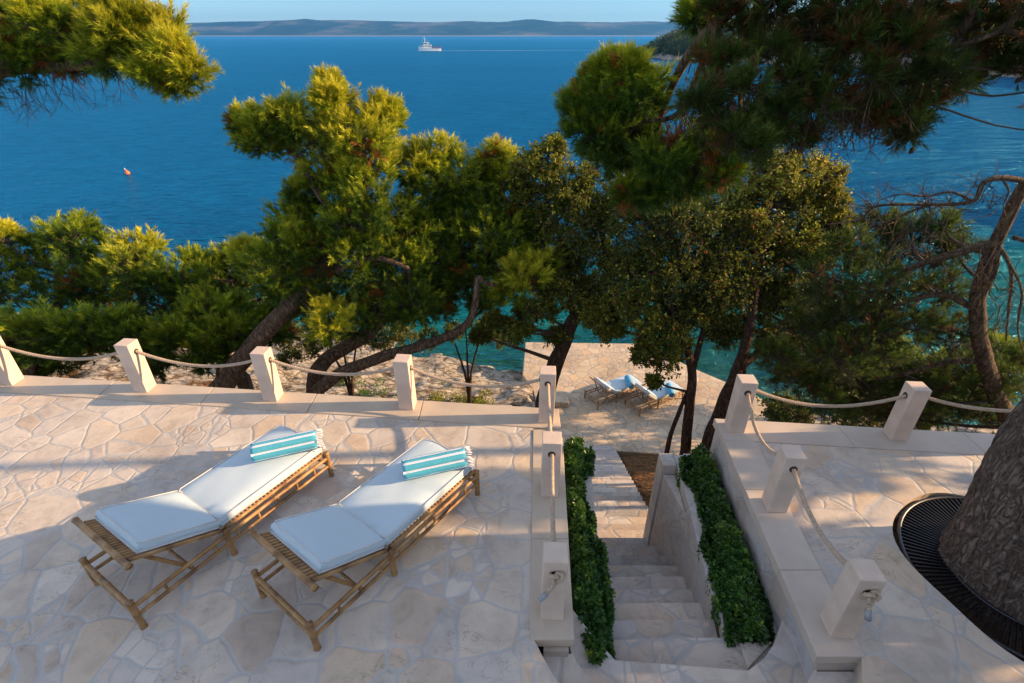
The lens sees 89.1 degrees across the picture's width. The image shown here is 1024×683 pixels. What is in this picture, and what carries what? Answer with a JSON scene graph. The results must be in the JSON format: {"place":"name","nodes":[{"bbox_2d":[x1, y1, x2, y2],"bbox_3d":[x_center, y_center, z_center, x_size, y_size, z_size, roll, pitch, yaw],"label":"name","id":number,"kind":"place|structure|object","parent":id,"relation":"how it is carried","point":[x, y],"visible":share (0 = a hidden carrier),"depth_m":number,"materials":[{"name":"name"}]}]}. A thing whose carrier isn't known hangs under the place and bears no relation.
{"place":"outdoors","nodes":[
{"label":"outdoors","id":0,"kind":"place"},
{"bbox_2d":[0,393,558,682],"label":"terrace floor","id":1,"kind":"structure","parent":0,"point":[449,602],"depth_m":4.61,"materials":[{"name":"stone"}]},
{"bbox_2d":[71,424,333,629],"bbox_3d":[-2.770,1.458,4.882,0.840,0.730,2.007,17,35,27],"label":"sun lounger","id":2,"kind":"object","parent":1,"relation":"on","point":[208,503],"visible":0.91,"depth_m":4.57,"materials":[{"name":"fabric"}]},
{"bbox_2d":[250,429,325,462],"bbox_3d":[-2.254,1.041,5.252,0.680,0.195,0.224,-11,57,-17],"label":"rolled towel","id":3,"kind":"object","parent":2,"relation":"on","point":[281,446],"visible":1,"depth_m":5.17,"materials":[{"name":"fabric"}]},
{"bbox_2d":[248,437,479,651],"bbox_3d":[-1.231,1.554,4.718,0.840,0.730,2.007,20,36,31],"label":"sun lounger","id":4,"kind":"object","parent":1,"relation":"on","point":[378,512],"visible":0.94,"depth_m":4.42,"materials":[{"name":"fabric"}]},
{"bbox_2d":[401,446,473,479],"bbox_3d":[-0.716,1.174,5.032,0.680,0.195,0.216,-9,57,-15],"label":"rolled towel","id":5,"kind":"object","parent":4,"relation":"on","point":[433,463],"visible":1,"depth_m":4.96,"materials":[{"name":"fabric"}]},
{"bbox_2d":[184,19,691,35],"bbox_3d":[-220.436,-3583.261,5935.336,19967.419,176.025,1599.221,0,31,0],"label":"hills","id":6,"kind":"structure","parent":0,"point":[311,27],"depth_m":5557.41,"materials":[{"name":"grey"}]},
{"bbox_2d":[64,0,954,22],"label":"sky","id":7,"kind":"structure","parent":0,"point":[200,11],"materials":[{"name":"blue"}]},
{"bbox_2d":[0,36,1023,426],"bbox_3d":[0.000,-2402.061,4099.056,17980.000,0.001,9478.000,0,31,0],"label":"water","id":8,"kind":"structure","parent":0,"point":[190,178],"depth_m":72.21,"materials":[{"name":"liquid"}]},
{"bbox_2d":[419,38,440,50],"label":"boat","id":9,"kind":"object","parent":8,"relation":"on","point":[426,47],"visible":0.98,"depth_m":463.52,"materials":[{"name":"white paint"}]},
{"bbox_2d":[3,302,1023,507],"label":"ground","id":10,"kind":"structure","parent":0,"point":[641,470],"depth_m":19.48,"materials":[{"name":"stone"}]},
{"bbox_2d":[0,206,136,373],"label":"pine tree","id":11,"kind":"object","parent":10,"relation":"on","point":[68,250],"visible":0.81,"depth_m":11.98,"materials":[{"name":"green plant"}]},
{"bbox_2d":[0,293,156,378],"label":"pine tree","id":12,"kind":"object","parent":10,"relation":"on","point":[88,330],"visible":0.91,"depth_m":9.24,"materials":[{"name":"green plant"}]},
{"bbox_2d":[0,0,227,126],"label":"pine tree","id":13,"kind":"object","parent":10,"relation":"on","point":[149,45],"visible":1,"depth_m":4.73,"materials":[{"name":"green plant"}]},
{"bbox_2d":[66,223,191,331],"bbox_3d":[-8.857,0.182,12.940,4.325,6.496,2.429,7,31,11],"label":"pine tree","id":14,"kind":"object","parent":10,"relation":"on","point":[126,270],"visible":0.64,"depth_m":11.43,"materials":[{"name":"green plant"}]},
{"bbox_2d":[116,276,309,389],"bbox_3d":[-6.097,1.148,11.388,3.800,5.719,2.632,0,31,0],"label":"pine tree","id":15,"kind":"object","parent":10,"relation":"on","point":[212,328],"visible":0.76,"depth_m":9.85,"materials":[{"name":"green plant"}]},
{"bbox_2d":[146,235,287,388],"bbox_3d":[-6.308,0.540,12.461,3.183,6.295,2.239,0,31,0],"label":"pine tree","id":16,"kind":"object","parent":10,"relation":"on","point":[204,264],"visible":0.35,"depth_m":10.97,"materials":[{"name":"green plant"}]},
{"bbox_2d":[208,61,446,387],"bbox_3d":[-3.788,-0.236,9.898,5.382,9.012,2.667,5,31,8],"label":"pine tree","id":17,"kind":"object","parent":10,"relation":"on","point":[306,252],"visible":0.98,"depth_m":8.53,"materials":[{"name":"green plant"}]},
{"bbox_2d":[271,317,419,395],"bbox_3d":[-4.595,0.873,15.095,4.208,3.741,1.780,0,31,0],"label":"evergreen bush","id":18,"kind":"object","parent":10,"relation":"on","point":[311,349],"visible":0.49,"depth_m":14.48,"materials":[{"name":"green plant"}]},
{"bbox_2d":[336,372,385,385],"bbox_3d":[-5.768,1.447,18.512,2.638,0.716,1.329,0,31,0],"label":"shrub","id":19,"kind":"object","parent":10,"relation":"on","point":[342,380],"visible":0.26,"depth_m":18.37,"materials":[{"name":"green plant"}]},
{"bbox_2d":[354,379,418,398],"bbox_3d":[-4.431,1.725,17.514,2.572,0.898,1.121,-5,31,-9],"label":"shrub","id":20,"kind":"object","parent":10,"relation":"on","point":[365,392],"visible":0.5,"depth_m":17.48,"materials":[{"name":"green plant"}]},
{"bbox_2d":[306,128,573,393],"bbox_3d":[-1.553,0.035,10.620,5.355,8.176,2.598,0,31,0],"label":"pine tree","id":21,"kind":"object","parent":10,"relation":"on","point":[453,197],"visible":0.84,"depth_m":9.26,"materials":[{"name":"green plant"}]},
{"bbox_2d":[427,382,472,402],"bbox_3d":[-1.975,1.858,17.462,1.620,0.750,1.795,9,32,15],"label":"shrub","id":22,"kind":"object","parent":10,"relation":"on","point":[436,397],"visible":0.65,"depth_m":17.36,"materials":[{"name":"green plant"}]},
{"bbox_2d":[413,315,509,403],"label":"tree","id":23,"kind":"object","parent":10,"relation":"on","point":[423,334],"visible":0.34,"depth_m":15.48,"materials":[{"name":"green plant"}]},
{"bbox_2d":[452,389,494,404],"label":"shrub","id":24,"kind":"object","parent":10,"relation":"on","point":[476,399],"visible":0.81,"depth_m":17.26,"materials":[{"name":"green plant"}]},
{"bbox_2d":[538,646,568,656],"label":"retaining wall","id":25,"kind":"structure","parent":10,"relation":"on","point":[554,651],"depth_m":4.14,"materials":[{"name":"stone"}]},
{"bbox_2d":[530,430,573,645],"bbox_3d":[0.372,1.741,5.197,0.350,0.102,2.543,1,31,2],"label":"stone coping","id":26,"kind":"object","parent":25,"relation":"on","point":[545,632],"visible":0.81,"depth_m":4.84,"materials":[{"name":"stone"}]},
{"bbox_2d":[541,431,561,496],"bbox_3d":[0.390,1.241,5.236,0.185,0.720,0.198,2,31,3],"label":"stone post","id":27,"kind":"object","parent":26,"relation":"on","point":[551,442],"visible":0.99,"depth_m":5.10,"materials":[{"name":"stone"}]},
{"bbox_2d":[541,542,567,619],"bbox_3d":[0.330,1.901,4.116,0.185,0.720,0.198,2,31,3],"label":"stone post","id":28,"kind":"object","parent":26,"relation":"on","point":[555,556],"visible":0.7,"depth_m":3.99,"materials":[{"name":"stone"}]},
{"bbox_2d":[537,571,564,602],"bbox_3d":[0.283,1.829,3.903,0.218,0.220,0.092,-13,33,-21],"label":"rope knot","id":29,"kind":"object","parent":28,"relation":"attached to","point":[557,578],"visible":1,"depth_m":3.88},
{"bbox_2d":[550,454,555,541],"bbox_3d":[0.360,1.429,4.593,0.045,0.160,1.168,2,31,3],"label":"rope","id":30,"kind":"object","parent":28,"relation":"attached to","point":[552,514],"visible":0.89,"depth_m":4.67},
{"bbox_2d":[465,132,663,407],"bbox_3d":[1.288,0.231,10.712,4.518,8.548,2.184,0,31,0],"label":"holm oak","id":31,"kind":"object","parent":10,"relation":"on","point":[585,295],"visible":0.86,"depth_m":9.39,"materials":[{"name":"green plant"}]},
{"bbox_2d":[585,476,604,609],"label":"planter wall","id":32,"kind":"structure","parent":10,"relation":"on","point":[589,494],"depth_m":6.10,"materials":[{"name":"stone"}]},
{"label":"soil","id":33,"kind":"structure","parent":32,"relation":"in","visible":0},
{"bbox_2d":[563,435,615,666],"bbox_3d":[0.738,2.109,5.542,0.671,0.738,2.810,0,31,0],"label":"hedge","id":34,"kind":"object","parent":33,"relation":"on","point":[591,597],"visible":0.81,"depth_m":5.11,"materials":[{"name":"green plant"}]},
{"bbox_2d":[583,446,613,447],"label":"step","id":35,"kind":"object","parent":10,"relation":"on","point":[600,446],"visible":0.14,"depth_m":15.86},
{"bbox_2d":[592,448,614,449],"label":"step","id":36,"kind":"object","parent":10,"relation":"on","point":[603,448],"visible":0.12,"depth_m":15.51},
{"bbox_2d":[595,451,616,453],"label":"step","id":37,"kind":"object","parent":10,"relation":"on","point":[604,452],"visible":0.12,"depth_m":14.82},
{"bbox_2d":[596,455,618,457],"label":"step","id":38,"kind":"object","parent":10,"relation":"on","point":[608,456],"visible":0.12,"depth_m":14.14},
{"bbox_2d":[595,457,620,459],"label":"step","id":39,"kind":"object","parent":10,"relation":"on","point":[599,458],"visible":0.12,"depth_m":13.81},
{"bbox_2d":[595,460,621,462],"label":"step","id":40,"kind":"object","parent":10,"relation":"on","point":[608,461],"visible":0.12,"depth_m":13.45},
{"bbox_2d":[594,463,622,464],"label":"step","id":41,"kind":"object","parent":10,"relation":"on","point":[608,464],"visible":0.12,"depth_m":13.09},
{"bbox_2d":[595,465,624,467],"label":"step","id":42,"kind":"object","parent":10,"relation":"on","point":[597,466],"visible":0.12,"depth_m":12.77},
{"bbox_2d":[595,467,625,470],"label":"step","id":43,"kind":"object","parent":10,"relation":"on","point":[613,468],"visible":0.12,"depth_m":12.45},
{"bbox_2d":[594,470,627,473],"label":"step","id":44,"kind":"object","parent":10,"relation":"on","point":[608,472],"visible":0.12,"depth_m":12.07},
{"bbox_2d":[592,474,629,476],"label":"step","id":45,"kind":"object","parent":10,"relation":"on","point":[611,475],"visible":0.12,"depth_m":11.74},
{"bbox_2d":[592,477,631,479],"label":"step","id":46,"kind":"object","parent":10,"relation":"on","point":[611,478],"visible":0.14,"depth_m":11.40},
{"bbox_2d":[592,480,633,483],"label":"step","id":47,"kind":"object","parent":10,"relation":"on","point":[612,481],"visible":0.14,"depth_m":11.05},
{"bbox_2d":[592,484,635,487],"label":"step","id":48,"kind":"object","parent":10,"relation":"on","point":[612,485],"visible":0.14,"depth_m":10.72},
{"bbox_2d":[593,487,637,491],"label":"step","id":49,"kind":"object","parent":10,"relation":"on","point":[631,489],"visible":0.14,"depth_m":10.38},
{"bbox_2d":[593,492,639,495],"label":"step","id":50,"kind":"object","parent":10,"relation":"on","point":[616,493],"visible":0.14,"depth_m":10.03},
{"bbox_2d":[594,496,642,500],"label":"step","id":51,"kind":"object","parent":10,"relation":"on","point":[617,498],"visible":0.14,"depth_m":9.69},
{"bbox_2d":[594,501,644,505],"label":"step","id":52,"kind":"object","parent":10,"relation":"on","point":[619,503],"visible":0.14,"depth_m":9.35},
{"bbox_2d":[597,530,643,537],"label":"step","id":53,"kind":"object","parent":10,"relation":"on","point":[620,533],"visible":0.05,"depth_m":7.65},
{"bbox_2d":[596,517,646,523],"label":"step","id":54,"kind":"object","parent":10,"relation":"on","point":[618,520],"visible":0.07,"depth_m":8.32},
{"bbox_2d":[595,511,647,516],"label":"step","id":55,"kind":"object","parent":10,"relation":"on","point":[622,514],"visible":0.06,"depth_m":8.66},
{"bbox_2d":[597,523,645,529],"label":"step","id":56,"kind":"object","parent":10,"relation":"on","point":[639,526],"visible":0.06,"depth_m":7.99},
{"bbox_2d":[595,506,647,511],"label":"step","id":57,"kind":"object","parent":10,"relation":"on","point":[618,508],"visible":0.14,"depth_m":9.01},
{"bbox_2d":[599,538,646,545],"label":"step","id":58,"kind":"object","parent":10,"relation":"on","point":[625,541],"visible":0.05,"depth_m":7.31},
{"bbox_2d":[606,546,658,555],"bbox_3d":[1.579,3.161,7.084,1.131,0.750,0.324,0,31,0],"label":"step","id":59,"kind":"object","parent":10,"relation":"on","point":[631,550],"visible":0.07,"depth_m":6.96,"materials":[{"name":"stone"}]},
{"bbox_2d":[607,555,669,565],"bbox_3d":[1.544,3.147,6.740,1.126,0.750,0.316,0,31,0],"label":"step","id":60,"kind":"object","parent":10,"relation":"on","point":[644,560],"visible":0.07,"depth_m":6.62,"materials":[{"name":"stone"}]},
{"bbox_2d":[607,565,678,576],"bbox_3d":[1.510,3.129,6.403,1.120,0.750,0.323,0,31,0],"label":"step","id":61,"kind":"object","parent":10,"relation":"on","point":[638,571],"visible":0.07,"depth_m":6.27,"materials":[{"name":"stone"}]},
{"bbox_2d":[522,342,772,456],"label":"platform","id":62,"kind":"structure","parent":10,"relation":"on","point":[623,429],"depth_m":17.97,"materials":[{"name":"stone"}]},
{"bbox_2d":[584,374,642,409],"bbox_3d":[3.589,1.544,18.219,2.007,0.835,0.840,-16,34,-25],"label":"sun lounger","id":63,"kind":"object","parent":62,"relation":"on","point":[618,385],"visible":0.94,"depth_m":18.10,"materials":[{"name":"fabric"}]},
{"bbox_2d":[624,375,633,388],"bbox_3d":[4.103,1.418,18.205,0.209,0.195,0.612,-24,30,9],"label":"rolled towel","id":64,"kind":"object","parent":63,"relation":"on","point":[627,378],"visible":0.92,"depth_m":18.12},
{"bbox_2d":[624,379,683,415],"bbox_3d":[4.937,1.726,17.910,2.007,0.835,0.840,-16,34,-25],"label":"sun lounger","id":65,"kind":"object","parent":62,"relation":"on","point":[658,395],"visible":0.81,"depth_m":17.76,"materials":[{"name":"fabric"}]},
{"bbox_2d":[665,383,674,397],"bbox_3d":[5.399,1.660,17.795,0.209,0.195,0.612,-21,28,14],"label":"rolled towel","id":66,"kind":"object","parent":65,"relation":"on","point":[671,393],"visible":0.87,"depth_m":17.60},
{"bbox_2d":[609,577,685,589],"bbox_3d":[1.476,3.114,6.061,1.114,0.750,0.319,0,31,0],"label":"step","id":67,"kind":"object","parent":10,"relation":"on","point":[648,583],"visible":0.07,"depth_m":5.93,"materials":[{"name":"stone"}]},
{"bbox_2d":[612,589,694,602],"bbox_3d":[1.442,3.096,5.723,1.109,0.750,0.325,0,31,0],"label":"step","id":68,"kind":"object","parent":10,"relation":"on","point":[654,595],"visible":0.07,"depth_m":5.59,"materials":[{"name":"stone"}]},
{"bbox_2d":[614,603,704,620],"bbox_3d":[1.413,3.079,5.383,1.114,0.750,0.327,0,31,0],"label":"step","id":69,"kind":"object","parent":10,"relation":"on","point":[640,611],"visible":0.07,"depth_m":5.25,"materials":[{"name":"stone"}]},
{"bbox_2d":[612,619,716,639],"bbox_3d":[1.397,3.064,5.040,1.145,0.750,0.322,0,31,0],"label":"step","id":70,"kind":"object","parent":10,"relation":"on","point":[666,628],"visible":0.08,"depth_m":4.90,"materials":[{"name":"stone"}]},
{"bbox_2d":[613,638,729,668],"bbox_3d":[1.382,3.047,4.701,1.176,0.750,0.324,0,31,0],"label":"step","id":71,"kind":"object","parent":10,"relation":"on","point":[706,652],"visible":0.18,"depth_m":4.54,"materials":[{"name":"stone"}]},
{"bbox_2d":[590,190,758,454],"bbox_3d":[2.946,0.628,10.095,3.081,7.668,1.935,0,31,0],"label":"holm oak","id":72,"kind":"object","parent":10,"relation":"on","point":[703,308],"visible":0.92,"depth_m":8.92,"materials":[{"name":"green plant"}]},
{"bbox_2d":[570,611,806,682],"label":"step","id":73,"kind":"object","parent":10,"relation":"on","point":[779,663],"visible":0.71,"depth_m":4.23,"materials":[{"name":"stone"}]},
{"bbox_2d":[542,646,853,682],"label":"step","id":74,"kind":"object","parent":10,"relation":"on","point":[568,669],"visible":0.52,"depth_m":4.04,"materials":[{"name":"stone"}]},
{"bbox_2d":[643,453,771,669],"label":"planter wall","id":75,"kind":"structure","parent":10,"relation":"on","point":[673,530],"depth_m":6.20,"materials":[{"name":"stone"}]},
{"bbox_2d":[715,616,734,637],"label":"soil","id":76,"kind":"structure","parent":75,"relation":"in","point":[717,630],"depth_m":4.85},
{"bbox_2d":[676,443,775,647],"bbox_3d":[2.265,2.110,5.602,0.635,0.700,2.468,2,31,4],"label":"hedge","id":77,"kind":"object","parent":76,"relation":"on","point":[740,596],"visible":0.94,"depth_m":5.17,"materials":[{"name":"green plant"}]},
{"bbox_2d":[719,622,776,669],"bbox_3d":[2.110,3.380,4.836,0.620,1.465,0.700,0,31,0],"label":"planter","id":78,"kind":"object","parent":10,"relation":"on","point":[735,659],"visible":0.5,"depth_m":4.51,"materials":[{"name":"stone"}]},
{"bbox_2d":[685,144,859,451],"bbox_3d":[4.625,0.139,10.304,3.493,7.896,2.190,-8,31,-13],"label":"holm oak","id":79,"kind":"object","parent":10,"relation":"on","point":[773,189],"visible":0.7,"depth_m":8.87,"materials":[{"name":"green plant"}]},
{"bbox_2d":[710,430,856,680],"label":"retaining wall","id":80,"kind":"structure","parent":10,"relation":"on","point":[774,593],"depth_m":4.97,"materials":[{"name":"stone"}]},
{"bbox_2d":[722,440,864,662],"bbox_3d":[2.589,1.823,5.058,0.370,0.101,2.489,2,31,3],"label":"stone coping","id":81,"kind":"object","parent":80,"relation":"on","point":[806,588],"visible":0.8,"depth_m":4.70,"materials":[{"name":"stone"}]},
{"bbox_2d":[762,445,806,512],"bbox_3d":[2.640,1.343,5.063,0.185,0.720,0.198,2,31,3],"label":"stone post","id":82,"kind":"object","parent":81,"relation":"on","point":[779,491],"visible":1,"depth_m":4.98,"materials":[{"name":"stone"}]},
{"bbox_2d":[792,469,846,565],"bbox_3d":[2.620,1.529,4.447,0.045,0.177,1.120,1,31,2],"label":"rope","id":83,"kind":"object","parent":82,"relation":"attached to","point":[836,553],"visible":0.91,"depth_m":4.50,"materials":[{"name":"fabric"}]},
{"bbox_2d":[820,558,886,638],"bbox_3d":[2.600,1.977,3.987,0.185,0.720,0.198,2,31,3],"label":"stone post","id":84,"kind":"object","parent":81,"relation":"on","point":[842,613],"visible":0.84,"depth_m":3.91,"materials":[{"name":"stone"}]},
{"bbox_2d":[862,590,881,621],"bbox_3d":[2.600,1.919,3.775,0.126,0.245,0.114,0,31,0],"label":"rope knot","id":85,"kind":"object","parent":84,"relation":"attached to","point":[871,596],"visible":1,"depth_m":3.76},
{"bbox_2d":[713,419,994,454],"bbox_3d":[8.213,1.354,5.853,11.506,0.103,0.388,3,31,4],"label":"stone coping","id":86,"kind":"object","parent":80,"relation":"on","point":[878,438],"visible":0.77,"depth_m":6.13,"materials":[{"name":"stone"}]},
{"bbox_2d":[724,374,757,432],"bbox_3d":[2.683,0.735,6.094,0.192,0.720,0.192,2,31,3],"label":"stone post","id":87,"kind":"object","parent":86,"relation":"on","point":[737,417],"visible":0.99,"depth_m":6.02,"materials":[{"name":"stone"}]},
{"bbox_2d":[746,393,776,455],"bbox_3d":[2.660,0.942,5.524,0.045,0.257,1.074,1,31,2],"label":"rope","id":88,"kind":"object","parent":87,"relation":"hanging from","point":[764,444],"visible":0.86,"depth_m":5.68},
{"bbox_2d":[756,389,905,407],"bbox_3d":[3.606,0.662,5.974,1.721,0.242,0.045,2,31,4],"label":"rope","id":89,"kind":"object","parent":87,"relation":"attached to","point":[832,405],"visible":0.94,"depth_m":5.99,"materials":[{"name":"fabric"}]},
{"bbox_2d":[883,381,931,440],"bbox_3d":[4.530,0.804,5.976,0.198,0.720,0.185,2,31,3],"label":"stone post","id":90,"kind":"object","parent":86,"relation":"on","point":[903,417],"visible":1,"depth_m":5.91,"materials":[{"name":"stone"}]},
{"bbox_2d":[928,397,1012,412],"bbox_3d":[5.490,0.718,5.821,1.793,0.179,0.045,3,31,5],"label":"rope","id":91,"kind":"object","parent":90,"relation":"attached to","point":[969,406],"visible":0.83,"depth_m":5.86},
{"bbox_2d":[755,356,929,429],"bbox_3d":[7.162,2.292,10.957,2.832,4.123,5.109,0,31,0],"label":"evergreen bush","id":92,"kind":"object","parent":10,"relation":"on","point":[775,411],"visible":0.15,"depth_m":11.98,"materials":[{"name":"green plant"}]},
{"bbox_2d":[814,305,926,427],"bbox_3d":[10.676,1.208,15.837,2.694,4.412,3.728,0,31,0],"label":"evergreen bush","id":93,"kind":"object","parent":10,"relation":"on","point":[873,423],"visible":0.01,"depth_m":15.28,"materials":[{"name":"green plant"}]},
{"bbox_2d":[744,157,1023,433],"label":"pine tree","id":94,"kind":"object","parent":10,"relation":"on","point":[980,356],"visible":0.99,"depth_m":7.77,"materials":[{"name":"green plant"}]},
{"bbox_2d":[799,323,1023,431],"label":"pine tree","id":95,"kind":"object","parent":10,"relation":"on","point":[1000,336],"visible":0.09,"depth_m":13.39,"materials":[{"name":"green plant"}]},
{"bbox_2d":[554,392,568,406],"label":"stone block","id":96,"kind":"structure","parent":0,"point":[561,399],"depth_m":17.85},
{"bbox_2d":[596,338,921,382],"bbox_3d":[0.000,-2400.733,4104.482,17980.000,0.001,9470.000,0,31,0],"label":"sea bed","id":97,"kind":"object","parent":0,"point":[749,367],"depth_m":29.59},
{"bbox_2d":[650,37,1018,77],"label":"headland","id":98,"kind":"structure","parent":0,"point":[668,56],"depth_m":268.15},
{"bbox_2d":[639,3,995,59],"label":"wood","id":99,"kind":"object","parent":98,"relation":"on","point":[669,43],"visible":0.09,"depth_m":308.74,"materials":[{"name":"green plant"}]},
{"bbox_2d":[756,442,1023,682],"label":"terrace floor","id":100,"kind":"structure","parent":0,"point":[919,628],"depth_m":4.78,"materials":[{"name":"stone"}]},
{"bbox_2d":[892,506,1023,661],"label":"soil","id":101,"kind":"structure","parent":100,"relation":"on","point":[980,622],"depth_m":4.50,"materials":[{"name":"soil"}]},
{"bbox_2d":[549,0,1023,641],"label":"pine tree","id":102,"kind":"object","parent":101,"relation":"on","point":[613,100],"visible":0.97,"depth_m":3.86,"materials":[{"name":"green plant"}]},
{"bbox_2d":[897,496,1023,659],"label":"tree grate","id":103,"kind":"object","parent":100,"relation":"on","point":[926,524],"visible":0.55,"depth_m":4.87,"materials":[{"name":"black metal"}]},
{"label":"retaining wall","id":104,"kind":"object","parent":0,"visible":0},
{"bbox_2d":[0,375,560,429],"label":"stone coping","id":105,"kind":"object","parent":104,"relation":"on","point":[486,414],"visible":0.72,"depth_m":6.73,"materials":[{"name":"stone"}]},
{"bbox_2d":[0,336,23,384],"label":"stone post","id":106,"kind":"object","parent":105,"relation":"on","point":[11,373],"visible":1,"depth_m":6.99,"materials":[{"name":"stone"}]},
{"bbox_2d":[0,344,116,360],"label":"rope","id":107,"kind":"object","parent":106,"relation":"hanging from","point":[58,358],"visible":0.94,"depth_m":6.83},
{"bbox_2d":[113,338,155,391],"bbox_3d":[-4.920,0.317,6.803,0.198,0.720,0.185,3,31,5],"label":"stone post","id":108,"kind":"object","parent":105,"relation":"on","point":[137,371],"visible":1,"depth_m":6.74,"materials":[{"name":"stone"}]},
{"bbox_2d":[136,350,251,367],"bbox_3d":[-4.020,0.244,6.645,1.676,0.199,0.045,4,31,6],"label":"rope","id":109,"kind":"object","parent":108,"relation":"attached to","point":[192,364],"visible":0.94,"depth_m":6.67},
{"bbox_2d":[250,346,283,401],"bbox_3d":[-3.120,0.418,6.631,0.198,0.720,0.185,3,31,5],"label":"stone post","id":110,"kind":"object","parent":105,"relation":"on","point":[268,378],"visible":1,"depth_m":6.55,"materials":[{"name":"stone"}]},
{"bbox_2d":[270,358,393,375],"bbox_3d":[-2.224,0.340,6.480,1.665,0.201,0.045,3,31,5],"label":"rope","id":111,"kind":"object","parent":110,"relation":"attached to","point":[330,373],"visible":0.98,"depth_m":6.50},
{"bbox_2d":[393,354,416,409],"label":"stone post","id":112,"kind":"object","parent":105,"relation":"on","point":[405,382],"visible":1,"depth_m":6.38,"materials":[{"name":"stone"}]},
{"bbox_2d":[411,366,538,387],"bbox_3d":[-0.455,0.460,6.296,1.635,0.219,0.045,5,31,8],"label":"rope","id":113,"kind":"object","parent":112,"relation":"attached to","point":[474,385],"visible":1,"depth_m":6.33,"materials":[{"name":"fabric"}]},
{"bbox_2d":[538,366,555,422],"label":"stone post","id":114,"kind":"object","parent":105,"relation":"on","point":[547,374],"visible":0.98,"depth_m":6.12,"materials":[{"name":"stone"}]},
{"bbox_2d":[546,383,551,430],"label":"rope","id":115,"kind":"object","parent":114,"relation":"attached to","point":[549,408],"visible":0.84,"depth_m":5.71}
]}

